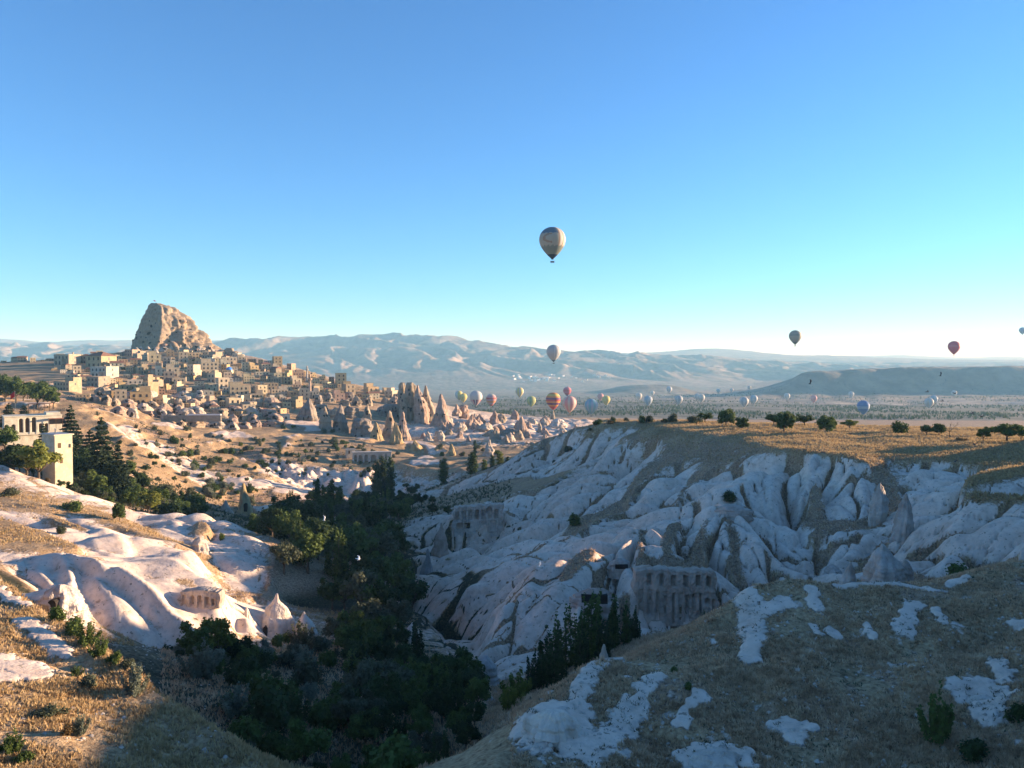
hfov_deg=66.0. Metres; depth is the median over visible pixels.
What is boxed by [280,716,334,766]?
leafy tree
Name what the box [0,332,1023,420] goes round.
hills
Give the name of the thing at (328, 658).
bush
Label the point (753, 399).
hot air balloon
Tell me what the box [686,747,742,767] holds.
rock outcrop
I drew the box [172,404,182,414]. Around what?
cave dwelling
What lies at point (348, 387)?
stone house
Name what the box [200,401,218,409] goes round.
cave dwelling
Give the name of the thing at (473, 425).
rock cone
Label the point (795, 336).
hot air balloon
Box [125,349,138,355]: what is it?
stone house
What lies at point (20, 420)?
window
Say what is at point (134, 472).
leafy tree
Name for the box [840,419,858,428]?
leafy tree
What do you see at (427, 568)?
rock cone
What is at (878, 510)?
rock cone
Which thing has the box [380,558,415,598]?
leafy tree
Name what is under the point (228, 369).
domed building
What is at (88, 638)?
shrub
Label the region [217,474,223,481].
shrub
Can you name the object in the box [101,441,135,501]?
conifer tree
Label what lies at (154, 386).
stone house
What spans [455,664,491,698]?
leafy tree
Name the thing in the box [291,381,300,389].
stone house
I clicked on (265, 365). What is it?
stone house
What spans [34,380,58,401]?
leafy tree
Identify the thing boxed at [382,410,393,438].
fairy chimney
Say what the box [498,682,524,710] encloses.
shrub
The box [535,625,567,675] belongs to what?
leafy tree
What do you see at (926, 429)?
leafy tree
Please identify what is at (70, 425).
conifer tree
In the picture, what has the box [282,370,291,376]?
stone house
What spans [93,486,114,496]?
leafy tree
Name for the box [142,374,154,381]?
stone house
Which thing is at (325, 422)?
fairy chimney
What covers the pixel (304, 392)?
stone house
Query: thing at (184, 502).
leafy tree
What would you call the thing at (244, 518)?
green scrub
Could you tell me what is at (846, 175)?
sky
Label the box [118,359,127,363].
stone house
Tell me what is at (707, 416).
leafy tree
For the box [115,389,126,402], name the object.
stone house
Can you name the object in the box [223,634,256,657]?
leafy tree
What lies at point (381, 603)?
leafy tree
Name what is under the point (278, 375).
stone house
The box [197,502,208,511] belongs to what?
leafy tree
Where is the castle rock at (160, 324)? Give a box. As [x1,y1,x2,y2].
[131,303,222,349]
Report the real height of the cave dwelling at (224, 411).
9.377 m
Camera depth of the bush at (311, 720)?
75.74 m
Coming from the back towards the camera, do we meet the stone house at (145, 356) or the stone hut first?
the stone house at (145, 356)
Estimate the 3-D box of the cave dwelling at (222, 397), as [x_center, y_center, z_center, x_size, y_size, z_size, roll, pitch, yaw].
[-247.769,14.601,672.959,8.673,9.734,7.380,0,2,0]
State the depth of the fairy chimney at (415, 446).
558.40 m
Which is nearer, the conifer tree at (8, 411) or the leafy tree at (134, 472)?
the leafy tree at (134, 472)
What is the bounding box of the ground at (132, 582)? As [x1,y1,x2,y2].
[0,348,1023,767]
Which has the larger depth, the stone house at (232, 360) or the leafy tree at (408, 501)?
the stone house at (232, 360)
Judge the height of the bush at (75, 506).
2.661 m
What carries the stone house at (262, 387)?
on the ground at (132, 582)
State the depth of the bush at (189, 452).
400.21 m
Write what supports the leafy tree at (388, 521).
on the ground at (132, 582)
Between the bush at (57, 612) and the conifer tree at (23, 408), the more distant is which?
the conifer tree at (23, 408)
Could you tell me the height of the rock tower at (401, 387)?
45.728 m
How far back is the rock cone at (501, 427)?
688.67 m
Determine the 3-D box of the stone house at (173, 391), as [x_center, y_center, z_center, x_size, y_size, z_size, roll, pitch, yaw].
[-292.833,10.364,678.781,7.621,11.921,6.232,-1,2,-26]
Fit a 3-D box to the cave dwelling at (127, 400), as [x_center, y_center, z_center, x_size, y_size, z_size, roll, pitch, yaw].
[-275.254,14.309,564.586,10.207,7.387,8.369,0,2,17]
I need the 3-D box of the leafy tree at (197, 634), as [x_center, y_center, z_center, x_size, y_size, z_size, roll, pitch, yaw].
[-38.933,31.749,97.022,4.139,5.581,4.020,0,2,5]
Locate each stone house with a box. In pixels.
[17,356,27,361]
[54,352,80,364]
[54,377,81,393]
[61,363,71,369]
[66,374,80,376]
[72,366,80,372]
[75,394,90,400]
[80,374,91,380]
[81,355,85,362]
[86,352,116,366]
[87,376,110,386]
[90,364,118,377]
[109,361,123,368]
[114,377,122,381]
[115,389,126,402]
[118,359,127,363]
[118,382,129,390]
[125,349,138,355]
[126,367,134,372]
[127,379,142,384]
[130,358,140,364]
[130,384,142,389]
[130,386,150,403]
[132,351,145,358]
[135,364,148,373]
[142,353,148,360]
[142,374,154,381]
[142,382,158,394]
[148,351,160,362]
[153,380,163,385]
[155,366,165,375]
[156,395,169,405]
[159,386,164,394]
[163,357,170,365]
[163,371,173,378]
[163,378,171,384]
[164,384,170,390]
[166,364,179,376]
[167,349,173,355]
[167,389,176,393]
[167,397,175,403]
[170,360,178,366]
[172,378,184,384]
[172,381,183,390]
[178,352,187,361]
[181,387,191,392]
[185,403,194,407]
[187,364,200,375]
[188,351,202,358]
[192,386,204,392]
[193,379,203,385]
[195,358,199,363]
[199,352,220,358]
[200,358,218,372]
[203,390,213,395]
[205,383,217,390]
[206,395,216,402]
[207,373,221,382]
[208,383,217,385]
[209,404,219,410]
[214,391,221,396]
[215,377,228,387]
[219,401,225,406]
[220,359,229,367]
[221,357,236,363]
[221,364,229,371]
[221,372,231,377]
[222,387,227,391]
[225,397,240,406]
[228,382,248,396]
[230,366,237,371]
[230,376,241,381]
[234,381,250,392]
[234,411,245,415]
[235,371,242,378]
[237,354,245,361]
[241,362,248,370]
[242,404,255,410]
[243,373,254,383]
[243,395,252,400]
[249,363,258,371]
[249,390,263,399]
[254,370,268,377]
[255,385,267,396]
[260,362,270,368]
[260,374,271,381]
[262,381,277,389]
[262,401,269,407]
[268,413,289,420]
[270,366,281,372]
[270,386,287,395]
[270,408,286,413]
[271,376,280,385]
[272,356,282,366]
[273,373,281,382]
[279,394,285,400]
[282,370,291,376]
[282,377,289,383]
[282,396,302,407]
[282,402,290,409]
[287,363,295,369]
[287,391,296,396]
[290,375,301,384]
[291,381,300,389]
[292,370,303,377]
[299,388,309,399]
[306,386,319,392]
[308,372,316,377]
[308,377,319,382]
[309,388,318,397]
[314,383,322,391]
[323,382,330,387]
[328,384,335,387]
[333,390,344,400]
[335,373,346,383]
[336,381,350,387]
[342,384,355,396]
[363,383,378,392]
[366,391,379,398]
[385,387,396,397]
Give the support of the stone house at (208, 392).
on the ground at (132, 582)
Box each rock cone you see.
[221,500,233,513]
[244,608,254,622]
[294,612,317,638]
[401,622,419,644]
[419,549,432,574]
[423,431,433,441]
[431,523,448,557]
[434,430,444,440]
[436,425,445,431]
[444,429,453,434]
[446,444,455,456]
[452,404,461,415]
[453,422,466,432]
[455,431,463,438]
[459,405,469,418]
[465,418,472,428]
[466,414,478,422]
[469,422,475,429]
[473,423,479,431]
[474,423,493,432]
[477,414,485,423]
[482,429,491,436]
[482,439,496,456]
[489,411,500,424]
[489,429,501,440]
[497,413,506,422]
[497,424,504,431]
[500,428,514,435]
[500,435,509,444]
[507,432,515,441]
[510,410,518,419]
[513,430,523,439]
[514,416,528,436]
[524,431,531,437]
[526,421,531,428]
[527,418,537,423]
[537,422,541,432]
[540,415,550,423]
[540,418,548,425]
[546,418,567,428]
[557,425,565,431]
[599,644,608,658]
[839,562,855,584]
[860,544,906,581]
[867,483,889,527]
[889,493,914,546]
[901,559,913,581]
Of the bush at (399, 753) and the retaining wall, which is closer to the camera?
the bush at (399, 753)
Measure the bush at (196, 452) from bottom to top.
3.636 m
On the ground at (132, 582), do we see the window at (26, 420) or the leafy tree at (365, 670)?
the leafy tree at (365, 670)
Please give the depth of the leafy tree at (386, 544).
183.09 m
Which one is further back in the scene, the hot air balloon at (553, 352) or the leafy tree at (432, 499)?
the hot air balloon at (553, 352)
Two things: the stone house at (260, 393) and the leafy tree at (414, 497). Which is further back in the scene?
the stone house at (260, 393)
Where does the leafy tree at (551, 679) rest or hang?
on the ground at (132, 582)
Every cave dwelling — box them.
[89,396,99,402]
[94,386,111,398]
[100,395,111,405]
[110,406,127,416]
[111,398,120,406]
[120,402,136,408]
[121,399,136,405]
[128,408,138,418]
[136,403,153,412]
[144,411,156,417]
[145,401,160,410]
[151,390,157,396]
[155,405,170,414]
[156,409,166,419]
[158,347,167,351]
[158,402,168,407]
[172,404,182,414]
[173,391,190,397]
[173,398,183,407]
[176,396,190,403]
[176,408,195,414]
[176,420,185,426]
[186,398,200,405]
[187,422,205,427]
[189,406,203,410]
[194,410,205,413]
[195,394,203,399]
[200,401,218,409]
[205,346,214,351]
[207,421,227,428]
[211,408,228,416]
[218,395,225,400]
[221,414,227,423]
[223,348,233,353]
[225,418,238,424]
[227,351,237,355]
[227,422,239,429]
[228,406,242,414]
[238,414,248,421]
[238,422,251,428]
[239,401,256,407]
[245,407,257,415]
[247,414,258,421]
[250,420,261,426]
[252,398,263,407]
[260,409,278,417]
[262,420,283,426]
[264,397,281,407]
[268,413,283,421]
[314,395,322,404]
[315,404,328,410]
[317,409,322,416]
[324,394,335,402]
[329,408,337,417]
[339,399,349,405]
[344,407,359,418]
[345,392,353,400]
[351,396,361,406]
[362,398,372,405]
[378,408,386,416]
[381,397,389,403]
[389,396,397,403]
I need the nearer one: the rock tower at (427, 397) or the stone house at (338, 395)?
the rock tower at (427, 397)
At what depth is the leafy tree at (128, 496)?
211.95 m
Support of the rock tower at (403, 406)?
on the ground at (132, 582)
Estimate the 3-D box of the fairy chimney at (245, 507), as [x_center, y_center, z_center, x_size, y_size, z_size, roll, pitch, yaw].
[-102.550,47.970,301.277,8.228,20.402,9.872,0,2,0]
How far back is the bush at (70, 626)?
65.48 m
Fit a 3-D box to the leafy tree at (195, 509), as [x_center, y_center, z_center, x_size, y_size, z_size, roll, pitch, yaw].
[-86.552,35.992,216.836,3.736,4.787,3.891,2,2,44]
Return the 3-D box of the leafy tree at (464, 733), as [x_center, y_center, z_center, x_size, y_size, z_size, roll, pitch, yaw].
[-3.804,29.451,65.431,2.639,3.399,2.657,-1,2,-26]
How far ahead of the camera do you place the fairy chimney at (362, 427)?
604.44 m
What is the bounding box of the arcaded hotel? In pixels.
[1,411,64,445]
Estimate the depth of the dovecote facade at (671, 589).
128.49 m
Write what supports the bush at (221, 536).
on the ground at (132, 582)
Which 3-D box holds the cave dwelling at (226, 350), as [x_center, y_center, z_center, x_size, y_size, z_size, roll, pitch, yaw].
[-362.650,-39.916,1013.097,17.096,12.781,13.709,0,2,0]
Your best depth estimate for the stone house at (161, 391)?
649.55 m
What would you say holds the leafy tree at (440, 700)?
on the ground at (132, 582)
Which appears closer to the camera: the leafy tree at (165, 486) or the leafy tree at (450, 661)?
the leafy tree at (450, 661)
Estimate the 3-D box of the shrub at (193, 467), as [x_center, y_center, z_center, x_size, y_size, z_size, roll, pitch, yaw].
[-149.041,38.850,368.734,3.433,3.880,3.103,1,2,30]
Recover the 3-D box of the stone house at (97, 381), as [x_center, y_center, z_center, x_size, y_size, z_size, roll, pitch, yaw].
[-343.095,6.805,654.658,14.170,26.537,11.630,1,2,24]
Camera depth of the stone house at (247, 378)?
793.82 m
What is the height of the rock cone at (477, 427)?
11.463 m
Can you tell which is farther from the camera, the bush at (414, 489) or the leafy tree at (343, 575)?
the bush at (414, 489)
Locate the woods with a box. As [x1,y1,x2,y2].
[472,380,1023,419]
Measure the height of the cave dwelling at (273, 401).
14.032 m
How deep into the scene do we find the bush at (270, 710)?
71.67 m
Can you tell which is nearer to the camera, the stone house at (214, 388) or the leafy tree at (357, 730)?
the leafy tree at (357, 730)
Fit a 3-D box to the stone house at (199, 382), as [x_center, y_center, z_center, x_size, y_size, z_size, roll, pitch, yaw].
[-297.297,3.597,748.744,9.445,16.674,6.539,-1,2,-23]
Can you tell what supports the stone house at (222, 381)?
on the ground at (132, 582)
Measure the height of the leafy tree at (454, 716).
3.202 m
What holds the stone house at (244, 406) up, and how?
on the ground at (132, 582)
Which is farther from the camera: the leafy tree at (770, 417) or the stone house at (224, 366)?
the stone house at (224, 366)
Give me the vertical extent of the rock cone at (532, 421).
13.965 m
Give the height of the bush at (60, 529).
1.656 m
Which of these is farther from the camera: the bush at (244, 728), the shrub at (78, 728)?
the bush at (244, 728)
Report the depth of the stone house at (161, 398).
602.65 m
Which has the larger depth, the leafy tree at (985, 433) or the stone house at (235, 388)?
the stone house at (235, 388)
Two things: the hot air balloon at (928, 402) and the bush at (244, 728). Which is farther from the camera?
the hot air balloon at (928, 402)
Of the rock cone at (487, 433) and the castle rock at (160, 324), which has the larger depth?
the castle rock at (160, 324)
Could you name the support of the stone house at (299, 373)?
on the ground at (132, 582)
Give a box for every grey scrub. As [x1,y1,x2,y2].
[159,594,630,767]
[494,438,1018,705]
[509,559,1023,767]
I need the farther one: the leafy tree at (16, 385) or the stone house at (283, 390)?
the stone house at (283, 390)
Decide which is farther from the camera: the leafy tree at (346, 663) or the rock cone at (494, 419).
the rock cone at (494, 419)
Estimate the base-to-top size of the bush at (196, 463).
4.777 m
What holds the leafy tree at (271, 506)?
on the ground at (132, 582)
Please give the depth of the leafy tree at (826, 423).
240.41 m
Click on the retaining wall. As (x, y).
(199, 418)
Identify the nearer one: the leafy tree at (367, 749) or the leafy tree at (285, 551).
the leafy tree at (367, 749)
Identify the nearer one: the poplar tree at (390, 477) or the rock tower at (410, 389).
the poplar tree at (390, 477)
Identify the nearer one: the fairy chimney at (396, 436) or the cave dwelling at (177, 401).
the fairy chimney at (396, 436)
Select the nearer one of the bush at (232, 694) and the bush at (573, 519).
the bush at (232, 694)
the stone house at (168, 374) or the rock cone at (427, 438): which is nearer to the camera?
the rock cone at (427, 438)
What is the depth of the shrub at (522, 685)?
76.65 m
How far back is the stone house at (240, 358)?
951.88 m
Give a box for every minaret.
[306,366,308,380]
[308,374,311,390]
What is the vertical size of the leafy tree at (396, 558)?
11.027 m
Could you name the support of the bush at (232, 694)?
on the ground at (132, 582)
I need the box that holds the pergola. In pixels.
[28,403,52,413]
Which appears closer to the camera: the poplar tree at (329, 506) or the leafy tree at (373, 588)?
the leafy tree at (373, 588)
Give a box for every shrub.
[0,726,25,755]
[70,666,84,676]
[72,708,90,736]
[74,621,102,647]
[87,635,108,657]
[118,662,149,697]
[147,451,153,458]
[176,636,218,679]
[191,463,197,470]
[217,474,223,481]
[217,681,255,721]
[223,660,245,685]
[281,678,311,720]
[287,619,315,645]
[288,678,299,691]
[292,644,316,663]
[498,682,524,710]
[499,666,532,698]
[916,680,954,746]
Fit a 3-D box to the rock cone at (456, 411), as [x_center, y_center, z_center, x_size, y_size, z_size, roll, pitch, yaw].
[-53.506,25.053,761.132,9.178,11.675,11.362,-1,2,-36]
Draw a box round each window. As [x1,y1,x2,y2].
[19,419,22,431]
[25,418,28,431]
[32,417,35,431]
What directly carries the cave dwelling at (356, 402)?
on the ground at (132, 582)
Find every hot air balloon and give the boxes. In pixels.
[455,391,461,399]
[460,393,466,403]
[470,391,481,407]
[486,394,495,407]
[515,387,523,398]
[527,396,535,406]
[539,227,565,262]
[546,345,560,363]
[546,392,560,411]
[563,387,570,395]
[563,396,576,414]
[585,399,597,415]
[597,393,603,400]
[602,395,609,404]
[636,393,641,399]
[644,395,651,406]
[666,386,671,393]
[675,395,682,403]
[698,394,704,402]
[740,397,748,406]
[750,395,757,403]
[784,393,789,399]
[789,330,801,344]
[810,395,816,402]
[848,391,853,397]
[857,400,869,414]
[924,398,933,407]
[930,395,937,404]
[948,341,959,355]
[1019,327,1023,334]
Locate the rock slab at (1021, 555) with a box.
[1018,548,1023,560]
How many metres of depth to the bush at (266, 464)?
456.47 m
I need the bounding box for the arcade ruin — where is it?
[352,451,391,462]
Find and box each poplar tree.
[311,477,320,501]
[319,485,328,504]
[323,502,329,522]
[327,478,337,507]
[327,497,333,520]
[334,485,344,508]
[361,495,367,517]
[370,461,382,497]
[379,456,387,497]
[385,456,397,491]
[437,458,448,484]
[464,452,479,474]
[473,440,476,454]
[481,459,487,469]
[489,455,496,466]
[495,452,503,464]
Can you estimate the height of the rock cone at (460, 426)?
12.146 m
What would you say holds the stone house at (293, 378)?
on the ground at (132, 582)
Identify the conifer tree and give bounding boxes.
[0,403,14,427]
[19,404,29,413]
[38,423,48,440]
[59,405,86,457]
[75,417,129,493]
[77,429,95,476]
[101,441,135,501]
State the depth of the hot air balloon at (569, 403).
1232.74 m
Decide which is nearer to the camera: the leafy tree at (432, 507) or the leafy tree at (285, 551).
the leafy tree at (285, 551)
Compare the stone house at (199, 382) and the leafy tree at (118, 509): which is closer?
the leafy tree at (118, 509)
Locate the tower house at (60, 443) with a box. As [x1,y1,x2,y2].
[40,428,73,487]
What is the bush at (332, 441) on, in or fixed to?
on the ground at (132, 582)
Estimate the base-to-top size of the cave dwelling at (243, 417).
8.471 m
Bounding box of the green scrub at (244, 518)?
[40,394,512,552]
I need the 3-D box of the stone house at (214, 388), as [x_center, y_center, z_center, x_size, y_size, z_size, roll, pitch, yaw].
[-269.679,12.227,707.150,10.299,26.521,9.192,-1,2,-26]
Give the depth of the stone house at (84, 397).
533.13 m
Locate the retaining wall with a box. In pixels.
[163,414,220,421]
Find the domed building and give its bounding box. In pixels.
[222,367,232,372]
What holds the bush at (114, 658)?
on the ground at (132, 582)
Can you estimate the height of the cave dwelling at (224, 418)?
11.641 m
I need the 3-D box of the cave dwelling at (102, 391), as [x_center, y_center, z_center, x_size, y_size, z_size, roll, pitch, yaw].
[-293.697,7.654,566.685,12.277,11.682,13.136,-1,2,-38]
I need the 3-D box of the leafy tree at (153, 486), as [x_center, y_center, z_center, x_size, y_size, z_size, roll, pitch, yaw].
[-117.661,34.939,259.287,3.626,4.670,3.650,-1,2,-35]
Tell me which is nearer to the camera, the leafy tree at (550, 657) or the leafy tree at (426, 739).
the leafy tree at (426, 739)
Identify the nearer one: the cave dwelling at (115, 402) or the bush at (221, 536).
the bush at (221, 536)
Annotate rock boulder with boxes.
[36,584,92,620]
[190,537,209,554]
[479,655,499,686]
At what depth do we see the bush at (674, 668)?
60.63 m
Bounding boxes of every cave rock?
[569,588,618,620]
[606,558,632,578]
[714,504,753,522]
[822,564,841,574]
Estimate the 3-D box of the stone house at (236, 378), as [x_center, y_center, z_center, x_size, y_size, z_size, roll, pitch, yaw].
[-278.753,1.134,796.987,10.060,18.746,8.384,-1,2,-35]
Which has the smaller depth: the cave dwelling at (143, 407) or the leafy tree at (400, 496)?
the leafy tree at (400, 496)
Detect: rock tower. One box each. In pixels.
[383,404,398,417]
[397,382,404,414]
[398,392,408,421]
[404,382,415,420]
[413,385,429,424]
[423,385,434,422]
[429,394,452,427]
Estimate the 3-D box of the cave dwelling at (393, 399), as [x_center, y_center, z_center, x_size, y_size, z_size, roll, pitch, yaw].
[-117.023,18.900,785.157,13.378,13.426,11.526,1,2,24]
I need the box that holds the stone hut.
[346,448,354,457]
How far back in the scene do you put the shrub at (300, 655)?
105.35 m
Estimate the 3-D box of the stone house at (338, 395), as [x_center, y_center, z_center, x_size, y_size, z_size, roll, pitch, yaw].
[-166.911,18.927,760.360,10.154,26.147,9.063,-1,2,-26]
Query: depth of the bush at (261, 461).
472.22 m
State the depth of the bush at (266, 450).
503.50 m
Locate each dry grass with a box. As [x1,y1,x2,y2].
[0,400,418,654]
[0,577,314,767]
[571,418,1023,504]
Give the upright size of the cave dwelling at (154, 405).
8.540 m
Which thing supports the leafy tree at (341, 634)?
on the ground at (132, 582)
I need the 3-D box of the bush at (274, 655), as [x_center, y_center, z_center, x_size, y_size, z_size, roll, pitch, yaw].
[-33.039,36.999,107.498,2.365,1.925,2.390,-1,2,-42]
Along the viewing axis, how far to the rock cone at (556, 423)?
716.60 m
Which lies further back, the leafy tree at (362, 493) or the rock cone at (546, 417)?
the rock cone at (546, 417)
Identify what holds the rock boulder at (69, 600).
on the ground at (132, 582)
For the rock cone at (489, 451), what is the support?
on the ground at (132, 582)
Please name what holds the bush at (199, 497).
on the ground at (132, 582)
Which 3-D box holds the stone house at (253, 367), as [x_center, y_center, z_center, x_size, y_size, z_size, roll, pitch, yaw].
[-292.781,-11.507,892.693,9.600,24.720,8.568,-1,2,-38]
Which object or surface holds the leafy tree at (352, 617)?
on the ground at (132, 582)
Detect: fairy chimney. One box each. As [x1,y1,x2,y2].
[237,483,253,515]
[296,398,317,420]
[319,406,331,429]
[332,405,348,433]
[350,418,372,436]
[362,404,371,423]
[370,422,384,440]
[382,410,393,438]
[389,422,403,443]
[398,412,410,440]
[409,440,424,452]
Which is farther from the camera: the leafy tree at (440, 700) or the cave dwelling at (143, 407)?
the cave dwelling at (143, 407)
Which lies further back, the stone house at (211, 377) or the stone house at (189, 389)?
the stone house at (211, 377)
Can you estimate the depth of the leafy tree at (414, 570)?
172.28 m
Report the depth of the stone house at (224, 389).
723.51 m
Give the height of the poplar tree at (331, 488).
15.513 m
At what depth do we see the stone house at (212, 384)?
704.84 m
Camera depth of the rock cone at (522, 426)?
648.89 m
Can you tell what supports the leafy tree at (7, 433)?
on the ground at (132, 582)
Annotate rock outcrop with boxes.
[521,709,583,746]
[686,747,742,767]
[964,694,991,703]
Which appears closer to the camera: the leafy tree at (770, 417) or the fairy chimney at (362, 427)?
the leafy tree at (770, 417)
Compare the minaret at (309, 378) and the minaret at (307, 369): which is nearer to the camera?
the minaret at (309, 378)
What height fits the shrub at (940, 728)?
4.203 m
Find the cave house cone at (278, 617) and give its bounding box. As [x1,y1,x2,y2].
[262,593,295,638]
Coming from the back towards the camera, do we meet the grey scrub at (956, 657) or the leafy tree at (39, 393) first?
the leafy tree at (39, 393)
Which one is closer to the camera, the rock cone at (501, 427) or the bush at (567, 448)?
the bush at (567, 448)
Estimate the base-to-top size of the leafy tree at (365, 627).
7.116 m
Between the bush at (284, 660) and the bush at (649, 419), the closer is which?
the bush at (284, 660)
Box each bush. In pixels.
[0,487,21,496]
[11,749,35,763]
[27,703,71,718]
[46,605,67,620]
[56,526,67,533]
[59,499,83,511]
[60,721,73,735]
[62,615,84,635]
[78,490,89,494]
[78,673,97,688]
[104,650,121,665]
[119,658,134,669]
[125,449,133,456]
[125,460,136,465]
[140,464,151,469]
[154,500,186,514]
[162,451,173,455]
[162,644,175,650]
[168,436,178,441]
[171,643,185,655]
[177,450,185,456]
[178,470,190,475]
[182,506,200,514]
[186,448,193,455]
[187,492,206,506]
[189,460,199,468]
[193,449,200,454]
[203,486,213,493]
[204,477,214,484]
[207,457,216,465]
[207,491,216,498]
[210,482,219,490]
[212,456,222,462]
[213,658,224,675]
[217,690,240,709]
[218,488,225,495]
[219,532,224,540]
[222,483,231,488]
[224,715,269,748]
[228,447,235,453]
[230,654,259,673]
[237,670,261,686]
[239,683,293,733]
[242,445,251,449]
[244,668,298,703]
[244,739,255,747]
[246,486,258,492]
[249,497,255,503]
[254,438,262,443]
[255,459,265,464]
[256,650,274,673]
[258,728,293,761]
[261,462,269,467]
[262,448,271,453]
[271,633,283,647]
[272,649,278,661]
[275,651,294,667]
[281,632,292,644]
[287,656,325,685]
[302,634,329,653]
[304,715,319,727]
[306,698,338,730]
[313,684,360,727]
[318,649,340,666]
[321,636,334,650]
[328,439,338,443]
[330,757,356,767]
[365,729,420,767]
[405,486,417,492]
[563,446,572,451]
[567,512,580,525]
[592,418,601,424]
[638,415,645,422]
[645,415,654,422]
[667,413,677,421]
[669,666,678,671]
[684,681,692,690]
[687,416,704,423]
[720,490,736,501]
[890,420,908,433]
[945,561,973,574]
[957,736,989,763]
[1002,701,1023,722]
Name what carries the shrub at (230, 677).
on the ground at (132, 582)
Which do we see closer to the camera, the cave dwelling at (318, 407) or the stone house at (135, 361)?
the cave dwelling at (318, 407)
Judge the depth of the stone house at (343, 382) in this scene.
829.68 m
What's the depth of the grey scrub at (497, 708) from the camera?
74.56 m
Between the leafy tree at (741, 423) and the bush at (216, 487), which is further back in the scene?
the bush at (216, 487)
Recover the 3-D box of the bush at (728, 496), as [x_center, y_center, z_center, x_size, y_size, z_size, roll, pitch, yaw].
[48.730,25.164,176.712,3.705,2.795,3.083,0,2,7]
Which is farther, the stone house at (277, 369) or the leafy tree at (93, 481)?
the stone house at (277, 369)
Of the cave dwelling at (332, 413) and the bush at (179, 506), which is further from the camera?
the cave dwelling at (332, 413)
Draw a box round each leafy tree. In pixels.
[0,374,11,381]
[0,376,11,401]
[0,425,20,449]
[0,443,33,469]
[0,462,12,468]
[3,375,27,402]
[10,451,30,475]
[14,382,30,400]
[15,439,62,478]
[24,467,41,476]
[27,381,52,408]
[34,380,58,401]
[42,390,60,408]
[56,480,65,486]
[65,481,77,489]
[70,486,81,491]
[73,447,93,468]
[73,463,80,475]
[73,471,86,487]
[80,469,107,493]
[87,471,107,487]
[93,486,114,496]
[97,489,108,498]
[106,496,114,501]
[111,503,125,521]
[119,490,137,508]
[122,484,141,504]
[123,462,136,473]
[130,483,148,492]
[132,469,146,478]
[133,491,163,512]
[136,472,151,487]
[149,483,157,489]
[153,488,169,498]
[153,498,166,508]
[156,483,173,493]
[170,490,185,500]
[174,498,190,507]
[175,649,185,656]
[176,620,213,647]
[184,489,196,496]
[185,638,213,656]
[191,506,203,512]
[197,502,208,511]
[198,617,237,650]
[203,647,225,665]
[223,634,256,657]
[236,644,262,660]
[245,513,264,534]
[255,507,282,536]
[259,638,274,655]
[262,527,288,540]
[267,504,283,510]
[268,496,298,508]
[269,538,301,574]
[270,508,303,540]
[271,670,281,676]
[280,504,295,512]
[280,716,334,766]
[284,498,317,521]
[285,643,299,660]
[286,488,295,498]
[289,512,312,567]
[290,528,327,573]
[292,495,303,504]
[295,523,315,539]
[298,681,319,704]
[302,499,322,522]
[303,491,313,499]
[305,516,336,559]
[306,499,324,506]
[311,760,327,767]
[316,576,343,609]
[321,617,348,647]
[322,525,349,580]
[322,528,348,560]
[328,519,341,528]
[328,681,344,695]
[330,753,351,767]
[332,620,361,647]
[333,500,354,516]
[334,578,357,610]
[334,609,364,627]
[337,541,357,580]
[337,567,377,603]
[339,656,382,689]
[340,521,379,563]
[341,648,374,673]
[343,706,383,744]
[345,514,367,528]
[346,536,369,563]
[346,552,384,576]
[348,501,364,513]
[348,618,382,657]
[350,489,360,498]
[350,597,388,620]
[355,573,384,601]
[356,491,372,497]
[358,742,375,767]
[361,704,396,746]
[365,525,399,557]
[370,641,397,661]
[371,550,408,584]
[372,584,393,611]
[373,518,395,528]
[373,518,403,558]
[374,497,394,513]
[374,572,416,605]
[378,658,417,691]
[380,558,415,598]
[382,598,414,628]
[386,710,408,746]
[388,530,410,551]
[388,619,412,643]
[389,500,412,521]
[396,492,410,500]
[396,577,429,615]
[401,497,413,516]
[401,618,424,661]
[405,709,433,739]
[407,493,418,508]
[408,701,433,720]
[409,558,415,606]
[410,745,429,766]
[416,492,428,506]
[417,751,440,766]
[419,730,442,752]
[420,684,455,724]
[422,660,453,677]
[427,503,438,514]
[428,496,435,502]
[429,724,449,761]
[430,653,452,666]
[436,648,471,677]
[443,505,452,514]
[444,705,471,731]
[450,645,485,673]
[450,671,482,706]
[450,714,483,748]
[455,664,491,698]
[461,676,491,704]
[466,701,486,724]
[524,645,548,690]
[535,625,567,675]
[545,652,568,688]
[551,603,589,668]
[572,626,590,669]
[582,587,604,659]
[593,615,610,657]
[608,594,630,649]
[628,605,641,639]
[696,413,713,421]
[717,408,735,425]
[735,417,749,428]
[764,414,776,424]
[772,411,796,432]
[796,413,814,424]
[815,415,836,431]
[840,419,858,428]
[920,424,936,434]
[932,423,945,433]
[976,428,990,441]
[987,423,1023,440]
[1014,427,1023,440]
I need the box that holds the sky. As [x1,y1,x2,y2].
[0,0,1023,357]
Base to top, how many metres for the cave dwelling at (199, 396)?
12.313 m
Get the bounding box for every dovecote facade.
[180,586,224,608]
[452,502,503,536]
[630,564,719,626]

